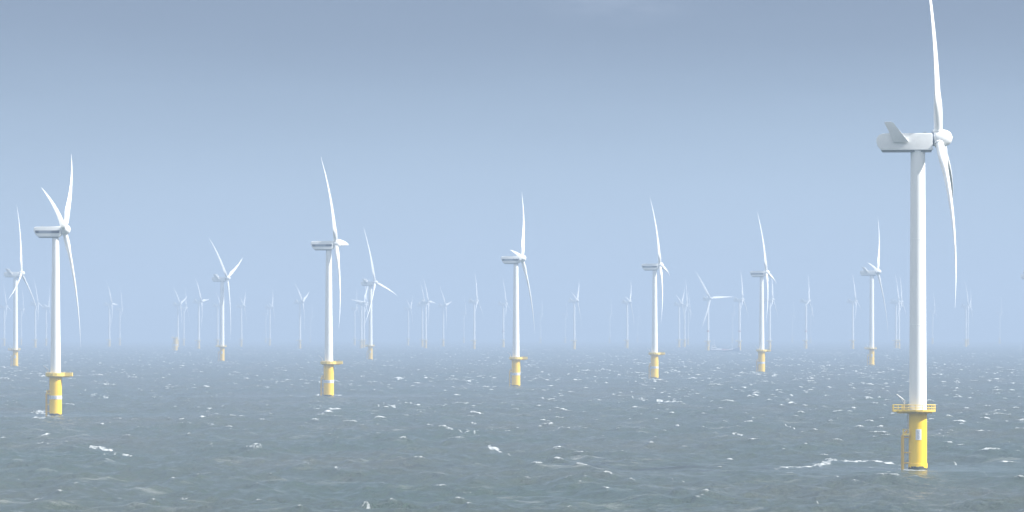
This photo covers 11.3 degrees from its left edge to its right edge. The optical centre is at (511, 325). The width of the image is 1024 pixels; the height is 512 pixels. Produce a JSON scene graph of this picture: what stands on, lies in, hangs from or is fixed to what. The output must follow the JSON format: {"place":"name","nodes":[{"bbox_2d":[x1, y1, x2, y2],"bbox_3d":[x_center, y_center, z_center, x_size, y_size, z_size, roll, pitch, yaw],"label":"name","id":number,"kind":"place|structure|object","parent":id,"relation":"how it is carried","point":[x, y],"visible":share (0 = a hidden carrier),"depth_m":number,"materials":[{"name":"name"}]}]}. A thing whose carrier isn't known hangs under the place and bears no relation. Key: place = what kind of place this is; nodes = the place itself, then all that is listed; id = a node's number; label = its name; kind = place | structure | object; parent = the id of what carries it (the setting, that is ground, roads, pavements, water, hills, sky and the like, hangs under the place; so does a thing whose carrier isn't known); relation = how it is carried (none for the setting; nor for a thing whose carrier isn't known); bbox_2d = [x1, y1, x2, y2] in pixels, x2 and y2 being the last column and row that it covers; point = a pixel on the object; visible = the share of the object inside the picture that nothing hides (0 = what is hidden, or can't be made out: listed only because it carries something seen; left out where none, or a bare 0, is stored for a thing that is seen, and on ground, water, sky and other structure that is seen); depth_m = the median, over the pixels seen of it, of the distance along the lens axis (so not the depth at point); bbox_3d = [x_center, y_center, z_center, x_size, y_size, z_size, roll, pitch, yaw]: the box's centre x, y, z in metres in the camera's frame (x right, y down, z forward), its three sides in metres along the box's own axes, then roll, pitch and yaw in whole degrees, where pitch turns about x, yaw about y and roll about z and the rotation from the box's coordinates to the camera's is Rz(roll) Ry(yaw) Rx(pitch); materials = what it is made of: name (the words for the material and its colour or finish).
{"place":"outdoors","nodes":[
{"label":"outdoors","id":0,"kind":"place"},
{"bbox_2d":[0,341,1023,511],"bbox_3d":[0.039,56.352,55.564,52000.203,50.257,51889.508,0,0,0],"label":"sea","id":1,"kind":"structure","parent":0,"point":[412,426],"depth_m":1684.67,"materials":[{"name":"liquid"}]},
{"bbox_2d":[0,286,11,345],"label":"wind turbine","id":2,"kind":"object","parent":1,"relation":"in","point":[4,318],"visible":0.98,"depth_m":10390.83,"materials":[{"name":"yellow paint"}]},
{"bbox_2d":[4,209,38,365],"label":"wind turbine","id":3,"kind":"object","parent":1,"relation":"in","point":[15,276],"visible":0.95,"depth_m":4465.39,"materials":[{"name":"yellow paint"}]},
{"bbox_2d":[18,292,26,344],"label":"wind turbine","id":4,"kind":"object","parent":1,"relation":"in","point":[21,314],"visible":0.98,"depth_m":11478.24,"materials":[{"name":"white metal"}]},
{"bbox_2d":[30,281,42,347],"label":"wind turbine","id":5,"kind":"object","parent":1,"relation":"in","point":[34,305],"visible":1,"depth_m":9364.78,"materials":[{"name":"yellow paint"}]},
{"bbox_2d":[41,294,50,344],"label":"wind turbine","id":6,"kind":"object","parent":1,"relation":"in","point":[46,307],"visible":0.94,"depth_m":10645.78,"materials":[{"name":"yellow paint"}]},
{"bbox_2d":[34,155,80,415],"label":"wind turbine","id":7,"kind":"object","parent":1,"relation":"in","point":[55,374],"visible":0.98,"depth_m":1960.72,"materials":[{"name":"yellow paint"}]},
{"bbox_2d":[104,283,116,346],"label":"wind turbine","id":8,"kind":"object","parent":1,"relation":"in","point":[108,305],"visible":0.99,"depth_m":9576.95,"materials":[{"name":"yellow paint"}]},
{"bbox_2d":[115,288,125,344],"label":"wind turbine","id":9,"kind":"object","parent":1,"relation":"in","point":[120,314],"visible":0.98,"depth_m":11331.95,"materials":[{"name":"yellow paint"}]},
{"bbox_2d":[172,337,177,349],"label":"turbine foundation","id":10,"kind":"object","parent":1,"relation":"in","point":[175,344],"visible":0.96,"depth_m":7962.08,"materials":[{"name":"yellow paint"}]},
{"bbox_2d":[172,287,186,346],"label":"wind turbine","id":11,"kind":"object","parent":1,"relation":"in","point":[179,304],"visible":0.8,"depth_m":9577.04,"materials":[{"name":"yellow paint"}]},
{"bbox_2d":[179,291,189,345],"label":"wind turbine","id":12,"kind":"object","parent":1,"relation":"in","point":[184,310],"visible":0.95,"depth_m":10911.80,"materials":[{"name":"yellow paint"}]},
{"bbox_2d":[193,278,208,348],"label":"wind turbine","id":13,"kind":"object","parent":1,"relation":"in","point":[198,340],"visible":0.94,"depth_m":8683.97,"materials":[{"name":"yellow paint"}]},
{"bbox_2d":[212,293,219,346],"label":"wind turbine","id":14,"kind":"object","parent":1,"relation":"in","point":[217,339],"visible":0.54,"depth_m":9911.65,"materials":[{"name":"yellow paint"}]},
{"bbox_2d":[209,238,241,360],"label":"wind turbine","id":15,"kind":"object","parent":1,"relation":"in","point":[221,280],"visible":0.97,"depth_m":5186.27,"materials":[{"name":"yellow paint"}]},
{"bbox_2d":[236,294,246,346],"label":"wind turbine","id":16,"kind":"object","parent":1,"relation":"in","point":[240,307],"visible":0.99,"depth_m":10146.47,"materials":[{"name":"yellow paint"}]},
{"bbox_2d":[262,303,268,342],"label":"wind turbine","id":17,"kind":"object","parent":1,"relation":"in","point":[265,314],"visible":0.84,"depth_m":13902.00,"materials":[{"name":"white metal"}]},
{"bbox_2d":[265,299,275,345],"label":"wind turbine","id":18,"kind":"object","parent":1,"relation":"in","point":[269,307],"visible":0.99,"depth_m":10581.18,"materials":[{"name":"yellow paint"}]},
{"bbox_2d":[294,286,308,348],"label":"wind turbine","id":19,"kind":"object","parent":1,"relation":"in","point":[296,301],"visible":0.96,"depth_m":8775.66,"materials":[{"name":"yellow paint"}]},
{"bbox_2d":[311,159,348,396],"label":"wind turbine","id":20,"kind":"object","parent":1,"relation":"in","point":[328,363],"visible":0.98,"depth_m":2504.65,"materials":[{"name":"yellow paint"}]},
{"bbox_2d":[350,291,359,344],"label":"wind turbine","id":21,"kind":"object","parent":1,"relation":"in","point":[354,309],"visible":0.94,"depth_m":11048.52,"materials":[{"name":"yellow paint"}]},
{"bbox_2d":[351,286,368,347],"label":"wind turbine","id":22,"kind":"object","parent":1,"relation":"in","point":[361,340],"visible":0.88,"depth_m":8869.43,"materials":[{"name":"yellow paint"}]},
{"bbox_2d":[358,295,368,347],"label":"wind turbine","id":23,"kind":"object","parent":1,"relation":"in","point":[364,309],"visible":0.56,"depth_m":9261.86,"materials":[{"name":"yellow paint"}]},
{"bbox_2d":[361,227,395,359],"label":"wind turbine","id":24,"kind":"object","parent":1,"relation":"in","point":[370,284],"visible":1,"depth_m":5460.63,"materials":[{"name":"yellow paint"}]},
{"bbox_2d":[404,298,412,344],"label":"wind turbine","id":25,"kind":"object","parent":1,"relation":"in","point":[407,309],"visible":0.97,"depth_m":11188.83,"materials":[{"name":"yellow paint"}]},
{"bbox_2d":[417,286,427,346],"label":"wind turbine","id":26,"kind":"object","parent":1,"relation":"in","point":[421,306],"visible":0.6,"depth_m":9741.85,"materials":[{"name":"yellow paint"}]},
{"bbox_2d":[420,279,434,347],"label":"wind turbine","id":27,"kind":"object","parent":1,"relation":"in","point":[425,340],"visible":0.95,"depth_m":8869.27,"materials":[{"name":"yellow paint"}]},
{"bbox_2d":[438,288,451,345],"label":"wind turbine","id":28,"kind":"object","parent":1,"relation":"in","point":[442,306],"visible":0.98,"depth_m":10027.79,"materials":[{"name":"yellow paint"}]},
{"bbox_2d":[468,271,482,348],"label":"wind turbine","id":29,"kind":"object","parent":1,"relation":"in","point":[476,301],"visible":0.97,"depth_m":8593.93,"materials":[{"name":"yellow paint"}]},
{"bbox_2d":[498,281,510,346],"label":"wind turbine","id":30,"kind":"object","parent":1,"relation":"in","point":[506,305],"visible":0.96,"depth_m":9364.82,"materials":[{"name":"yellow paint"}]},
{"bbox_2d":[501,198,534,386],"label":"wind turbine","id":31,"kind":"object","parent":1,"relation":"in","point":[515,358],"visible":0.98,"depth_m":2930.50,"materials":[{"name":"yellow paint"}]},
{"bbox_2d":[537,298,544,342],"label":"wind turbine","id":32,"kind":"object","parent":1,"relation":"in","point":[540,314],"visible":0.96,"depth_m":13902.01,"materials":[{"name":"white metal"}]},
{"bbox_2d":[568,289,581,348],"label":"wind turbine","id":33,"kind":"object","parent":1,"relation":"in","point":[573,302],"visible":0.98,"depth_m":8479.44,"materials":[{"name":"yellow paint"}]},
{"bbox_2d":[606,304,613,342],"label":"wind turbine","id":34,"kind":"object","parent":1,"relation":"in","point":[609,314],"visible":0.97,"depth_m":13902.04,"materials":[{"name":"white metal"}]},
{"bbox_2d":[621,292,633,347],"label":"wind turbine","id":35,"kind":"object","parent":1,"relation":"in","point":[626,303],"visible":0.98,"depth_m":8775.79,"materials":[{"name":"yellow paint"}]},
{"bbox_2d":[641,199,669,377],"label":"wind turbine","id":36,"kind":"object","parent":1,"relation":"in","point":[654,268],"visible":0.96,"depth_m":3393.95,"materials":[{"name":"yellow paint"}]},
{"bbox_2d":[674,294,685,346],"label":"wind turbine","id":37,"kind":"object","parent":1,"relation":"in","point":[678,305],"visible":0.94,"depth_m":9469.96,"materials":[{"name":"yellow paint"}]},
{"bbox_2d":[680,280,691,346],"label":"wind turbine","id":38,"kind":"object","parent":1,"relation":"in","point":[684,330],"visible":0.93,"depth_m":9742.42,"materials":[{"name":"yellow paint"}]},
{"bbox_2d":[685,294,693,343],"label":"wind turbine","id":39,"kind":"object","parent":1,"relation":"in","point":[688,323],"visible":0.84,"depth_m":12095.94,"materials":[{"name":"white metal"}]},
{"bbox_2d":[696,272,728,349],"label":"wind turbine","id":40,"kind":"object","parent":1,"relation":"in","point":[708,299],"visible":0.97,"depth_m":7907.20,"materials":[{"name":"yellow paint"}]},
{"bbox_2d":[710,343,739,351],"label":"work boat","id":41,"kind":"object","parent":1,"relation":"on","point":[714,348],"visible":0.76,"depth_m":7496.33,"materials":[{"name":"blue paint"}]},
{"bbox_2d":[733,270,747,348],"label":"wind turbine","id":42,"kind":"object","parent":1,"relation":"in","point":[739,301],"visible":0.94,"depth_m":8168.40,"materials":[{"name":"yellow paint"}]},
{"bbox_2d":[750,217,775,371],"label":"wind turbine","id":43,"kind":"object","parent":1,"relation":"in","point":[761,350],"visible":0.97,"depth_m":3854.40,"materials":[{"name":"yellow paint"}]},
{"bbox_2d":[764,274,777,348],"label":"wind turbine","id":44,"kind":"object","parent":1,"relation":"in","point":[772,300],"visible":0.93,"depth_m":8250.44,"materials":[{"name":"yellow paint"}]},
{"bbox_2d":[800,277,813,348],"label":"wind turbine","id":45,"kind":"object","parent":1,"relation":"in","point":[806,302],"visible":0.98,"depth_m":8593.98,"materials":[{"name":"yellow paint"}]},
{"bbox_2d":[807,302,814,342],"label":"wind turbine","id":46,"kind":"object","parent":1,"relation":"in","point":[810,321],"visible":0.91,"depth_m":14314.66,"materials":[{"name":"white metal"}]},
{"bbox_2d":[847,279,860,348],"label":"wind turbine","id":47,"kind":"object","parent":1,"relation":"in","point":[855,301],"visible":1,"depth_m":8593.92,"materials":[{"name":"yellow paint"}]},
{"bbox_2d":[860,223,887,364],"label":"wind turbine","id":48,"kind":"object","parent":1,"relation":"in","point":[871,274],"visible":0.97,"depth_m":4612.51,"materials":[{"name":"yellow paint"}]},
{"bbox_2d":[890,275,903,347],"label":"wind turbine","id":49,"kind":"object","parent":1,"relation":"in","point":[892,301],"visible":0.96,"depth_m":8775.67,"materials":[{"name":"yellow paint"}]},
{"bbox_2d":[894,279,906,347],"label":"wind turbine","id":50,"kind":"object","parent":1,"relation":"in","point":[899,340],"visible":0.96,"depth_m":8822.33,"materials":[{"name":"yellow paint"}]},
{"bbox_2d":[876,0,955,469],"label":"wind turbine","id":51,"kind":"object","parent":1,"relation":"in","point":[917,145],"visible":0.95,"depth_m":1215.42,"materials":[{"name":"yellow paint"}]},
{"bbox_2d":[928,292,937,343],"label":"wind turbine","id":52,"kind":"object","parent":1,"relation":"in","point":[932,311],"visible":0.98,"depth_m":12258.81,"materials":[{"name":"yellow paint"}]},
{"bbox_2d":[961,284,972,346],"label":"wind turbine","id":53,"kind":"object","parent":1,"relation":"in","point":[965,306],"visible":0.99,"depth_m":10027.76,"materials":[{"name":"yellow paint"}]},
{"bbox_2d":[963,300,973,344],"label":"wind turbine","id":54,"kind":"object","parent":1,"relation":"in","point":[968,322],"visible":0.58,"depth_m":10911.58,"materials":[{"name":"yellow paint"}]},
{"bbox_2d":[0,0,1023,340],"label":"sky","id":55,"kind":"structure","parent":0,"point":[183,124],"materials":[{"name":"blue"}]}
]}

